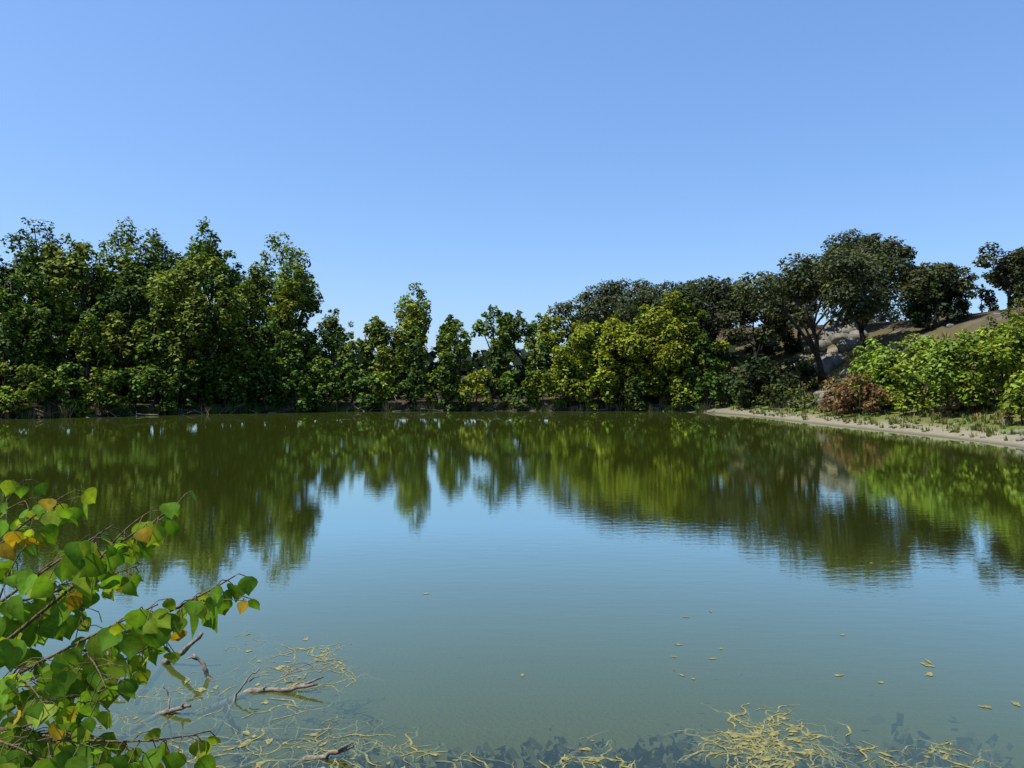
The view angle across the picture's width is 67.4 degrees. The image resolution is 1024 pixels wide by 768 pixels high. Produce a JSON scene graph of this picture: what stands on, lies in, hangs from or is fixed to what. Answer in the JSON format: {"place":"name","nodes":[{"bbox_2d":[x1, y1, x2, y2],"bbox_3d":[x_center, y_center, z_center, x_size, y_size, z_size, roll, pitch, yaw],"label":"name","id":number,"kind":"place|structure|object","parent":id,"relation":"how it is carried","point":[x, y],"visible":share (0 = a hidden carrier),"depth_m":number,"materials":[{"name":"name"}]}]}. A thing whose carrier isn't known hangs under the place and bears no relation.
{"place":"outdoors","nodes":[
{"label":"outdoors","id":0,"kind":"place"},
{"bbox_2d":[0,479,259,767],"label":"leafy branches","id":1,"kind":"object","parent":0,"point":[157,628],"depth_m":1.47,"materials":[{"name":"green plant"}]},
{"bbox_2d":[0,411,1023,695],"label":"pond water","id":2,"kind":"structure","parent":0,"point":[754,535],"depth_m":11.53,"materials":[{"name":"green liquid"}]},
{"bbox_2d":[11,632,353,767],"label":"dead branches","id":3,"kind":"object","parent":2,"relation":"in","point":[219,704],"visible":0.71,"depth_m":5.48,"materials":[{"name":"brown wood"}]},
{"bbox_2d":[29,561,1001,767],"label":"pond weed","id":4,"kind":"object","parent":2,"relation":"in","point":[769,754],"visible":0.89,"depth_m":4.73,"materials":[{"name":"plant"}]},
{"bbox_2d":[424,562,1020,752],"bbox_3d":[2.266,2.196,6.695,5.552,0.001,4.269,0,0,-14],"label":"floating debris","id":5,"kind":"object","parent":2,"relation":"on","point":[985,706],"visible":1,"depth_m":5.80,"materials":[{"name":"yellow plant"}]},
{"bbox_2d":[0,307,1023,767],"bbox_3d":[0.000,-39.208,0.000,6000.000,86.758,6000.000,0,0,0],"label":"ground","id":6,"kind":"structure","parent":0,"point":[490,695],"depth_m":6.74,"materials":[{"name":"brown soil"}]},
{"bbox_2d":[0,396,711,418],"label":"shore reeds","id":7,"kind":"object","parent":6,"relation":"on","point":[69,414],"visible":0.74,"depth_m":59.55,"materials":[{"name":"green plant"}]},
{"bbox_2d":[0,216,766,416],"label":"tree line","id":8,"kind":"object","parent":6,"relation":"on","point":[151,284],"depth_m":62.46,"materials":[{"name":"green plant"}]},
{"bbox_2d":[4,396,922,425],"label":"shore driftwood","id":9,"kind":"object","parent":6,"relation":"on","point":[136,414],"visible":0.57,"depth_m":59.81,"materials":[{"name":"brown wood"}]},
{"bbox_2d":[87,712,1023,767],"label":"submerged weed","id":10,"kind":"object","parent":6,"relation":"on","point":[535,752],"visible":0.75,"depth_m":4.78,"materials":[{"name":"green plant"}]},
{"bbox_2d":[623,228,1023,405],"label":"trees","id":11,"kind":"object","parent":6,"relation":"on","point":[858,257],"depth_m":60.01,"materials":[{"name":"green plant"}]},
{"bbox_2d":[707,298,1023,423],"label":"bush","id":12,"kind":"object","parent":6,"relation":"on","point":[884,376],"depth_m":38.27,"materials":[{"name":"green plant"}]},
{"bbox_2d":[710,326,1023,440],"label":"bank grass tufts","id":13,"kind":"object","parent":6,"relation":"on","point":[978,425],"visible":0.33,"depth_m":39.28,"materials":[{"name":"green plant"}]},
{"bbox_2d":[738,308,1023,440],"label":"limestone rocks","id":14,"kind":"object","parent":6,"relation":"on","point":[843,338],"visible":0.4,"depth_m":64.83,"materials":[{"name":"grey stone"}]},
{"bbox_2d":[0,0,1023,369],"label":"sky","id":15,"kind":"structure","parent":0,"point":[524,156],"materials":[{"name":"blue"}]}
]}

